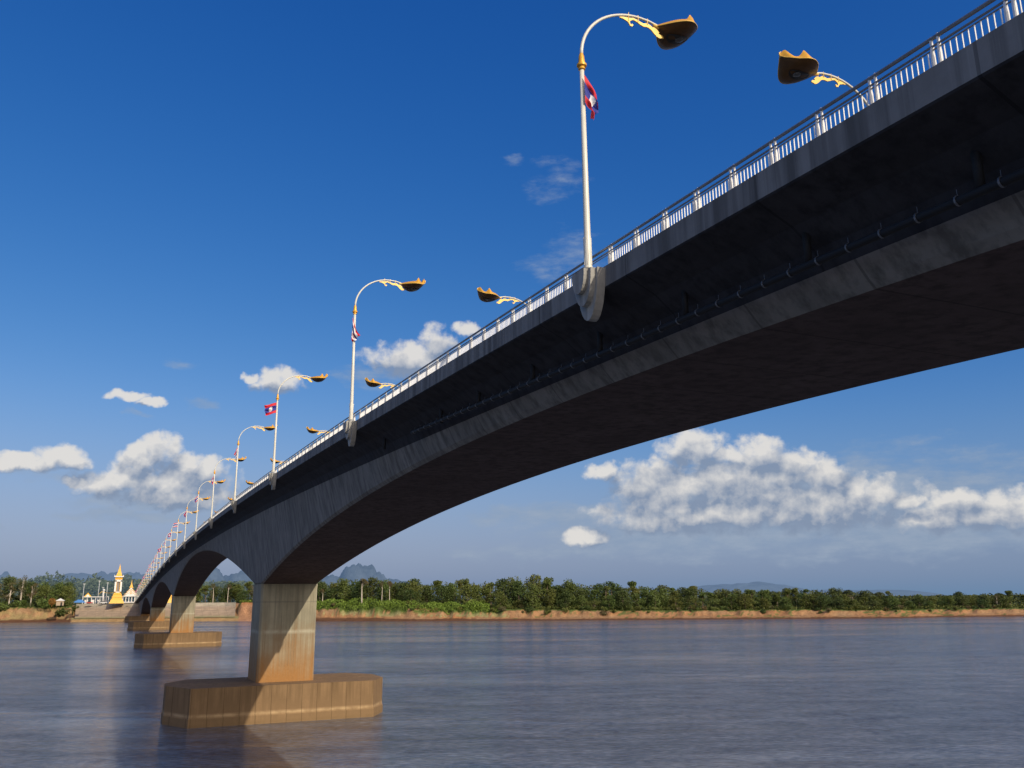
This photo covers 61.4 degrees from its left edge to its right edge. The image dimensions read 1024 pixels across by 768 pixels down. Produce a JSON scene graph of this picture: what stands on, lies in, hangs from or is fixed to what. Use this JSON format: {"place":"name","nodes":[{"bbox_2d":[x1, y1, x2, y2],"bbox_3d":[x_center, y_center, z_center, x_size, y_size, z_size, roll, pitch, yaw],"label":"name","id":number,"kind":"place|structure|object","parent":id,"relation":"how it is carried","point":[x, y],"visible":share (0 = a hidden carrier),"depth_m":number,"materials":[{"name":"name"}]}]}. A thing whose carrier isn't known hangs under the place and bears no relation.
{"place":"outdoors","nodes":[
{"label":"outdoors","id":0,"kind":"place"},
{"bbox_2d":[201,563,409,601],"bbox_3d":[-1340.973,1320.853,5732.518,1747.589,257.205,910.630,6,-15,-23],"label":"hills","id":1,"kind":"structure","parent":0,"point":[358,571],"depth_m":5584.16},
{"bbox_2d":[0,571,948,602],"bbox_3d":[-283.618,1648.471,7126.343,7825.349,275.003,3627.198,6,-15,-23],"label":"hills","id":2,"kind":"structure","parent":0,"point":[757,586],"depth_m":7119.00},
{"bbox_2d":[0,616,1023,767],"bbox_3d":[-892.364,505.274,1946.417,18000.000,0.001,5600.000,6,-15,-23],"label":"river water","id":3,"kind":"structure","parent":0,"point":[936,692],"depth_m":111.80,"materials":[{"name":"liquid"}]},
{"bbox_2d":[0,595,1023,622],"bbox_3d":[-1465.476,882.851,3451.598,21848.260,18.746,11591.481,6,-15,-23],"label":"bank ground","id":4,"kind":"structure","parent":0,"point":[243,612],"depth_m":505.17,"materials":[{"name":"soil"}]},
{"bbox_2d":[3,582,16,603],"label":"riverbank tree","id":5,"kind":"object","parent":4,"relation":"on","point":[7,595],"visible":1,"depth_m":589.68,"materials":[{"name":"green plant"}]},
{"bbox_2d":[0,576,21,606],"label":"riverbank tree","id":6,"kind":"object","parent":4,"relation":"on","point":[6,581],"visible":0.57,"depth_m":600.21,"materials":[{"name":"green plant"}]},
{"bbox_2d":[13,575,26,599],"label":"riverbank tree","id":7,"kind":"object","parent":4,"relation":"on","point":[21,596],"visible":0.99,"depth_m":595.09,"materials":[{"name":"green plant"}]},
{"bbox_2d":[12,580,31,605],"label":"riverbank tree","id":8,"kind":"object","parent":4,"relation":"on","point":[25,586],"visible":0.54,"depth_m":603.42,"materials":[{"name":"green plant"}]},
{"bbox_2d":[22,581,39,602],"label":"riverbank tree","id":9,"kind":"object","parent":4,"relation":"on","point":[32,583],"visible":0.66,"depth_m":604.81,"materials":[{"name":"green plant"}]},
{"bbox_2d":[1,600,65,608],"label":"undergrowth","id":10,"kind":"object","parent":4,"relation":"on","point":[27,605],"visible":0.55,"depth_m":588.63,"materials":[{"name":"green plant"}]},
{"bbox_2d":[33,585,53,606],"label":"riverbank tree","id":11,"kind":"object","parent":4,"relation":"on","point":[41,593],"visible":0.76,"depth_m":591.44,"materials":[{"name":"green plant"}]},
{"bbox_2d":[38,597,54,608],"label":"shrub","id":12,"kind":"object","parent":4,"relation":"on","point":[45,603],"visible":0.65,"depth_m":582.62,"materials":[{"name":"green plant"}]},
{"bbox_2d":[47,581,64,608],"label":"riverbank tree","id":13,"kind":"object","parent":4,"relation":"on","point":[57,590],"visible":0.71,"depth_m":588.10,"materials":[{"name":"green plant"}]},
{"bbox_2d":[54,607,73,616],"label":"shrub","id":14,"kind":"object","parent":4,"relation":"on","point":[61,611],"visible":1,"depth_m":578.50,"materials":[{"name":"green plant"}]},
{"bbox_2d":[58,586,78,605],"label":"riverbank tree","id":15,"kind":"object","parent":4,"relation":"on","point":[67,601],"visible":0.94,"depth_m":587.43,"materials":[{"name":"green plant"}]},
{"bbox_2d":[82,593,108,603],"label":"canopy building","id":16,"kind":"structure","parent":4,"relation":"on","point":[87,595],"depth_m":604.21,"materials":[{"name":"white metal"}]},
{"bbox_2d":[75,602,235,617],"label":"embankment revetment","id":17,"kind":"object","parent":4,"relation":"on","point":[225,609],"visible":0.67,"depth_m":580.74,"materials":[{"name":"concrete"}]},
{"bbox_2d":[109,566,123,602],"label":"golden tower","id":18,"kind":"structure","parent":17,"relation":"on","point":[117,596],"depth_m":584.97,"materials":[{"name":"gold metal"}]},
{"bbox_2d":[122,582,137,602],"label":"temple pavilion","id":19,"kind":"structure","parent":17,"relation":"on","point":[131,593],"depth_m":607.88,"materials":[{"name":"white metal"}]},
{"bbox_2d":[0,570,325,603],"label":"wood","id":20,"kind":"object","parent":4,"relation":"on","point":[91,586],"visible":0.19,"depth_m":1052.06,"materials":[{"name":"green plant"}]},
{"bbox_2d":[196,586,204,602],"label":"riverbank tree","id":21,"kind":"object","parent":4,"relation":"on","point":[198,600],"visible":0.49,"depth_m":623.87,"materials":[{"name":"green plant"}]},
{"bbox_2d":[207,586,221,602],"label":"riverbank tree","id":22,"kind":"object","parent":4,"relation":"on","point":[216,594],"visible":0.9,"depth_m":624.05,"materials":[{"name":"green plant"}]},
{"bbox_2d":[218,588,231,602],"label":"riverbank tree","id":23,"kind":"object","parent":4,"relation":"on","point":[223,594],"visible":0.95,"depth_m":620.63,"materials":[{"name":"green plant"}]},
{"bbox_2d":[217,581,240,602],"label":"riverbank tree","id":24,"kind":"object","parent":4,"relation":"on","point":[230,593],"visible":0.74,"depth_m":621.51,"materials":[{"name":"green plant"}]},
{"bbox_2d":[236,590,248,602],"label":"riverbank tree","id":25,"kind":"object","parent":4,"relation":"on","point":[242,594],"visible":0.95,"depth_m":598.60,"materials":[{"name":"green plant"}]},
{"bbox_2d":[317,582,328,600],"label":"riverbank tree","id":26,"kind":"object","parent":4,"relation":"on","point":[322,585],"visible":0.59,"depth_m":561.28,"materials":[{"name":"green plant"}]},
{"bbox_2d":[324,587,339,604],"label":"riverbank tree","id":27,"kind":"object","parent":4,"relation":"on","point":[332,591],"visible":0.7,"depth_m":554.86,"materials":[{"name":"green plant"}]},
{"bbox_2d":[337,578,351,601],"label":"riverbank tree","id":28,"kind":"object","parent":4,"relation":"on","point":[344,586],"visible":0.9,"depth_m":553.50,"materials":[{"name":"green plant"}]},
{"bbox_2d":[347,580,366,602],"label":"riverbank tree","id":29,"kind":"object","parent":4,"relation":"on","point":[357,589],"visible":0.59,"depth_m":551.06,"materials":[{"name":"green plant"}]},
{"bbox_2d":[359,577,378,602],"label":"riverbank tree","id":30,"kind":"object","parent":4,"relation":"on","point":[369,589],"visible":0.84,"depth_m":546.51,"materials":[{"name":"green plant"}]},
{"bbox_2d":[374,579,388,601],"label":"riverbank tree","id":31,"kind":"object","parent":4,"relation":"on","point":[379,596],"visible":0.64,"depth_m":543.53,"materials":[{"name":"green plant"}]},
{"bbox_2d":[385,584,399,601],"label":"riverbank tree","id":32,"kind":"object","parent":4,"relation":"on","point":[393,589],"visible":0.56,"depth_m":543.24,"materials":[{"name":"green plant"}]},
{"bbox_2d":[316,597,489,614],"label":"undergrowth","id":33,"kind":"object","parent":4,"relation":"on","point":[400,603],"visible":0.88,"depth_m":525.76,"materials":[{"name":"green plant"}]},
{"bbox_2d":[395,581,411,602],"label":"riverbank tree","id":34,"kind":"object","parent":4,"relation":"on","point":[400,593],"visible":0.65,"depth_m":538.27,"materials":[{"name":"green plant"}]},
{"bbox_2d":[403,590,420,602],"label":"riverbank tree","id":35,"kind":"object","parent":4,"relation":"on","point":[410,594],"visible":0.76,"depth_m":529.46,"materials":[{"name":"green plant"}]},
{"bbox_2d":[403,580,424,601],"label":"riverbank tree","id":36,"kind":"object","parent":4,"relation":"on","point":[413,587],"visible":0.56,"depth_m":540.45,"materials":[{"name":"green plant"}]},
{"bbox_2d":[418,585,435,603],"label":"riverbank tree","id":37,"kind":"object","parent":4,"relation":"on","point":[427,590],"visible":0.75,"depth_m":540.09,"materials":[{"name":"green plant"}]},
{"bbox_2d":[429,585,452,604],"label":"riverbank tree","id":38,"kind":"object","parent":4,"relation":"on","point":[441,590],"visible":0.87,"depth_m":534.00,"materials":[{"name":"green plant"}]},
{"bbox_2d":[446,583,461,602],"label":"riverbank tree","id":39,"kind":"object","parent":4,"relation":"on","point":[453,598],"visible":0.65,"depth_m":536.54,"materials":[{"name":"green plant"}]},
{"bbox_2d":[457,584,478,607],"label":"riverbank tree","id":40,"kind":"object","parent":4,"relation":"on","point":[467,594],"visible":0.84,"depth_m":525.48,"materials":[{"name":"green plant"}]},
{"bbox_2d":[471,586,484,603],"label":"riverbank tree","id":41,"kind":"object","parent":4,"relation":"on","point":[480,596],"visible":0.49,"depth_m":533.41,"materials":[{"name":"green plant"}]},
{"bbox_2d":[483,582,494,604],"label":"riverbank tree","id":42,"kind":"object","parent":4,"relation":"on","point":[487,591],"visible":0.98,"depth_m":532.34,"materials":[{"name":"green plant"}]},
{"bbox_2d":[481,584,498,603],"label":"riverbank tree","id":43,"kind":"object","parent":4,"relation":"on","point":[486,596],"visible":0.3,"depth_m":549.05,"materials":[{"name":"green plant"}]},
{"bbox_2d":[492,590,508,607],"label":"riverbank tree","id":44,"kind":"object","parent":4,"relation":"on","point":[499,596],"visible":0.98,"depth_m":518.02,"materials":[{"name":"green plant"}]},
{"bbox_2d":[494,578,515,606],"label":"riverbank tree","id":45,"kind":"object","parent":4,"relation":"on","point":[502,582],"visible":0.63,"depth_m":530.84,"materials":[{"name":"green plant"}]},
{"bbox_2d":[506,580,529,607],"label":"riverbank tree","id":46,"kind":"object","parent":4,"relation":"on","point":[517,592],"visible":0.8,"depth_m":528.53,"materials":[{"name":"green plant"}]},
{"bbox_2d":[524,583,541,607],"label":"riverbank tree","id":47,"kind":"object","parent":4,"relation":"on","point":[534,602],"visible":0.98,"depth_m":516.14,"materials":[{"name":"green plant"}]},
{"bbox_2d":[524,574,544,601],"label":"riverbank tree","id":48,"kind":"object","parent":4,"relation":"on","point":[534,578],"visible":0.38,"depth_m":546.73,"materials":[{"name":"green plant"}]},
{"bbox_2d":[540,577,553,605],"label":"riverbank tree","id":49,"kind":"object","parent":4,"relation":"on","point":[546,581],"visible":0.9,"depth_m":528.05,"materials":[{"name":"green plant"}]},
{"bbox_2d":[541,588,556,608],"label":"riverbank tree","id":50,"kind":"object","parent":4,"relation":"on","point":[550,595],"visible":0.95,"depth_m":520.36,"materials":[{"name":"green plant"}]},
{"bbox_2d":[551,585,564,609],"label":"riverbank tree","id":51,"kind":"object","parent":4,"relation":"on","point":[559,588],"visible":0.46,"depth_m":529.94,"materials":[{"name":"green plant"}]},
{"bbox_2d":[556,591,571,608],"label":"riverbank tree","id":52,"kind":"object","parent":4,"relation":"on","point":[565,599],"visible":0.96,"depth_m":516.84,"materials":[{"name":"green plant"}]},
{"bbox_2d":[557,578,579,607],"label":"riverbank tree","id":53,"kind":"object","parent":4,"relation":"on","point":[569,584],"visible":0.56,"depth_m":526.23,"materials":[{"name":"green plant"}]},
{"bbox_2d":[125,0,1023,728],"bbox_3d":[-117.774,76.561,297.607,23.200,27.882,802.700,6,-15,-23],"label":"river bridge","id":54,"kind":"structure","parent":4,"relation":"on","point":[879,238],"depth_m":24.49,"materials":[{"name":"concrete"}]},
{"bbox_2d":[210,457,246,517],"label":"street lamp","id":55,"kind":"object","parent":54,"relation":"on","point":[241,459],"visible":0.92,"depth_m":127.17,"materials":[{"name":"white metal"}]},
{"bbox_2d":[233,425,277,499],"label":"street lamp","id":56,"kind":"object","parent":54,"relation":"on","point":[270,428],"visible":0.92,"depth_m":102.00,"materials":[{"name":"white metal"}]},
{"bbox_2d":[272,374,327,471],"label":"street lamp","id":57,"kind":"object","parent":54,"relation":"on","point":[321,378],"visible":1,"depth_m":76.82,"materials":[{"name":"white metal"}]},
{"bbox_2d":[264,403,276,415],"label":"national flag","id":58,"kind":"object","parent":57,"relation":"attached to","point":[270,409],"visible":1,"depth_m":76.24,"materials":[{"name":"fabric"}]},
{"bbox_2d":[365,377,397,388],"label":"street lamp","id":59,"kind":"object","parent":54,"relation":"on","point":[372,383],"visible":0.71,"depth_m":80.59,"materials":[{"name":"gold metal"}]},
{"bbox_2d":[349,278,425,419],"bbox_3d":[-7.428,-2.222,51.934,4.556,9.273,1.586,6,-15,-23],"label":"street lamp","id":60,"kind":"object","parent":54,"relation":"on","point":[413,286],"visible":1,"depth_m":51.80,"materials":[{"name":"white metal"}]},
{"bbox_2d":[351,320,359,341],"bbox_3d":[-9.276,-3.188,51.206,0.519,1.529,0.318,6,-15,-23],"label":"national flag","id":61,"kind":"object","parent":60,"relation":"attached to","point":[355,335],"visible":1,"depth_m":51.11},
{"bbox_2d":[477,287,526,305],"bbox_3d":[-0.126,-1.504,55.096,4.556,9.273,1.586,6,-15,-23],"label":"street lamp","id":62,"kind":"object","parent":54,"relation":"on","point":[488,295],"visible":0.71,"depth_m":55.32,"materials":[{"name":"gold metal"}]},
{"bbox_2d":[577,12,697,267],"bbox_3d":[4.076,-7.592,26.584,4.556,9.273,1.586,6,-15,-23],"label":"street lamp","id":63,"kind":"object","parent":54,"relation":"on","point":[673,34],"visible":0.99,"depth_m":26.47,"materials":[{"name":"white metal"}]},
{"bbox_2d":[584,75,597,118],"bbox_3d":[2.402,-8.569,25.880,0.474,1.500,0.264,6,-15,-23],"label":"national flag","id":64,"kind":"object","parent":63,"relation":"attached to","point":[591,101],"visible":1,"depth_m":25.87,"materials":[{"name":"fabric"}]},
{"bbox_2d":[778,50,866,105],"bbox_3d":[11.378,-6.874,29.745,4.556,9.273,1.586,6,-15,-23],"label":"street lamp","id":65,"kind":"object","parent":54,"relation":"on","point":[804,65],"visible":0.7,"depth_m":30.02,"materials":[{"name":"gold metal"}]},
{"bbox_2d":[572,595,587,608],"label":"riverbank tree","id":66,"kind":"object","parent":4,"relation":"on","point":[578,600],"visible":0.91,"depth_m":517.47,"materials":[{"name":"green plant"}]},
{"bbox_2d":[574,589,591,606],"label":"riverbank tree","id":67,"kind":"object","parent":4,"relation":"on","point":[581,592],"visible":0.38,"depth_m":527.76,"materials":[{"name":"green plant"}]},
{"bbox_2d":[590,583,609,608],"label":"riverbank tree","id":68,"kind":"object","parent":4,"relation":"on","point":[598,586],"visible":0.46,"depth_m":540.48,"materials":[{"name":"green plant"}]},
{"bbox_2d":[602,586,610,602],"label":"riverbank tree","id":69,"kind":"object","parent":4,"relation":"on","point":[605,593],"visible":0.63,"depth_m":525.46,"materials":[{"name":"green plant"}]},
{"bbox_2d":[601,595,615,609],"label":"riverbank tree","id":70,"kind":"object","parent":4,"relation":"on","point":[610,599],"visible":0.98,"depth_m":511.08,"materials":[{"name":"green plant"}]},
{"bbox_2d":[601,581,621,609],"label":"riverbank tree","id":71,"kind":"object","parent":4,"relation":"on","point":[613,589],"visible":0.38,"depth_m":542.18,"materials":[{"name":"green plant"}]},
{"bbox_2d":[612,590,634,610],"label":"riverbank tree","id":72,"kind":"object","parent":4,"relation":"on","point":[619,595],"visible":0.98,"depth_m":511.92,"materials":[{"name":"green plant"}]},
{"bbox_2d":[249,579,1022,606],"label":"forest","id":73,"kind":"object","parent":4,"relation":"on","point":[1014,599],"visible":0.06,"depth_m":567.67,"materials":[{"name":"green plant"}]},
{"bbox_2d":[627,593,645,608],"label":"riverbank tree","id":74,"kind":"object","parent":4,"relation":"on","point":[637,600],"visible":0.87,"depth_m":516.65,"materials":[{"name":"green plant"}]},
{"bbox_2d":[639,586,649,608],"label":"riverbank tree","id":75,"kind":"object","parent":4,"relation":"on","point":[643,591],"visible":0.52,"depth_m":538.50,"materials":[{"name":"green plant"}]},
{"bbox_2d":[647,590,664,609],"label":"riverbank tree","id":76,"kind":"object","parent":4,"relation":"on","point":[654,601],"visible":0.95,"depth_m":514.90,"materials":[{"name":"green plant"}]},
{"bbox_2d":[654,587,670,609],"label":"riverbank tree","id":77,"kind":"object","parent":4,"relation":"on","point":[664,599],"visible":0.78,"depth_m":520.34,"materials":[{"name":"green plant"}]},
{"bbox_2d":[667,590,682,606],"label":"riverbank tree","id":78,"kind":"object","parent":4,"relation":"on","point":[675,593],"visible":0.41,"depth_m":523.14,"materials":[{"name":"green plant"}]},
{"bbox_2d":[668,595,683,609],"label":"riverbank tree","id":79,"kind":"object","parent":4,"relation":"on","point":[674,600],"visible":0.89,"depth_m":511.41,"materials":[{"name":"green plant"}]},
{"bbox_2d":[675,588,698,606],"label":"riverbank tree","id":80,"kind":"object","parent":4,"relation":"on","point":[689,591],"visible":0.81,"depth_m":519.13,"materials":[{"name":"green plant"}]},
{"bbox_2d":[688,597,701,609],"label":"riverbank tree","id":81,"kind":"object","parent":4,"relation":"on","point":[692,600],"visible":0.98,"depth_m":507.08,"materials":[{"name":"green plant"}]},
{"bbox_2d":[704,598,722,609],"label":"riverbank tree","id":82,"kind":"object","parent":4,"relation":"on","point":[713,602],"visible":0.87,"depth_m":509.81,"materials":[{"name":"green plant"}]},
{"bbox_2d":[718,589,729,606],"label":"riverbank tree","id":83,"kind":"object","parent":4,"relation":"on","point":[724,593],"visible":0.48,"depth_m":523.53,"materials":[{"name":"green plant"}]},
{"bbox_2d":[722,593,739,609],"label":"riverbank tree","id":84,"kind":"object","parent":4,"relation":"on","point":[731,599],"visible":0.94,"depth_m":506.83,"materials":[{"name":"green plant"}]},
{"bbox_2d":[736,594,754,609],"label":"riverbank tree","id":85,"kind":"object","parent":4,"relation":"on","point":[745,599],"visible":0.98,"depth_m":503.35,"materials":[{"name":"green plant"}]},
{"bbox_2d":[476,603,1023,610],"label":"undergrowth","id":86,"kind":"object","parent":4,"relation":"on","point":[794,607],"visible":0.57,"depth_m":508.39,"materials":[{"name":"green plant"}]},
{"bbox_2d":[754,589,772,604],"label":"riverbank tree","id":87,"kind":"object","parent":4,"relation":"on","point":[764,594],"visible":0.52,"depth_m":516.15,"materials":[{"name":"green plant"}]},
{"bbox_2d":[759,598,770,609],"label":"riverbank tree","id":88,"kind":"object","parent":4,"relation":"on","point":[763,600],"visible":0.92,"depth_m":504.05,"materials":[{"name":"green plant"}]},
{"bbox_2d":[768,591,782,607],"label":"riverbank tree","id":89,"kind":"object","parent":4,"relation":"on","point":[773,603],"visible":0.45,"depth_m":525.84,"materials":[{"name":"green plant"}]},
{"bbox_2d":[777,597,793,609],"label":"riverbank tree","id":90,"kind":"object","parent":4,"relation":"on","point":[784,604],"visible":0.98,"depth_m":499.43,"materials":[{"name":"green plant"}]},
{"bbox_2d":[797,593,814,608],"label":"riverbank tree","id":91,"kind":"object","parent":4,"relation":"on","point":[806,599],"visible":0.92,"depth_m":504.15,"materials":[{"name":"green plant"}]},
{"bbox_2d":[812,595,830,608],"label":"riverbank tree","id":92,"kind":"object","parent":4,"relation":"on","point":[823,602],"visible":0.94,"depth_m":496.82,"materials":[{"name":"green plant"}]},
{"bbox_2d":[825,587,842,606],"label":"riverbank tree","id":93,"kind":"object","parent":4,"relation":"on","point":[834,592],"visible":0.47,"depth_m":525.72,"materials":[{"name":"green plant"}]},
{"bbox_2d":[831,597,849,609],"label":"riverbank tree","id":94,"kind":"object","parent":4,"relation":"on","point":[841,604],"visible":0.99,"depth_m":498.65,"materials":[{"name":"green plant"}]},
{"bbox_2d":[841,590,859,606],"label":"riverbank tree","id":95,"kind":"object","parent":4,"relation":"on","point":[849,593],"visible":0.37,"depth_m":524.71,"materials":[{"name":"green plant"}]},
{"bbox_2d":[848,599,861,609],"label":"riverbank tree","id":96,"kind":"object","parent":4,"relation":"on","point":[853,602],"visible":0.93,"depth_m":496.15,"materials":[{"name":"green plant"}]},
{"bbox_2d":[857,596,869,609],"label":"riverbank tree","id":97,"kind":"object","parent":4,"relation":"on","point":[863,600],"visible":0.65,"depth_m":507.62,"materials":[{"name":"green plant"}]},
{"bbox_2d":[865,599,882,609],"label":"riverbank tree","id":98,"kind":"object","parent":4,"relation":"on","point":[873,602],"visible":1,"depth_m":497.70,"materials":[{"name":"green plant"}]},
{"bbox_2d":[887,596,900,609],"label":"riverbank tree","id":99,"kind":"object","parent":4,"relation":"on","point":[897,602],"visible":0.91,"depth_m":498.51,"materials":[{"name":"green plant"}]},
{"bbox_2d":[911,597,927,608],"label":"riverbank tree","id":100,"kind":"object","parent":4,"relation":"on","point":[919,601],"visible":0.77,"depth_m":513.04,"materials":[{"name":"green plant"}]},
{"bbox_2d":[942,595,956,608],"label":"riverbank tree","id":101,"kind":"object","parent":4,"relation":"on","point":[950,599],"visible":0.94,"depth_m":513.43,"materials":[{"name":"green plant"}]},
{"bbox_2d":[953,591,970,606],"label":"riverbank tree","id":102,"kind":"object","parent":4,"relation":"on","point":[958,594],"visible":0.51,"depth_m":520.93,"materials":[{"name":"green plant"}]},
{"bbox_2d":[957,597,969,607],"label":"riverbank tree","id":103,"kind":"object","parent":4,"relation":"on","point":[962,601],"visible":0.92,"depth_m":511.80,"materials":[{"name":"green plant"}]},
{"bbox_2d":[0,0,1023,597],"label":"sky","id":104,"kind":"structure","parent":0,"point":[199,199],"materials":[{"name":"blue"}]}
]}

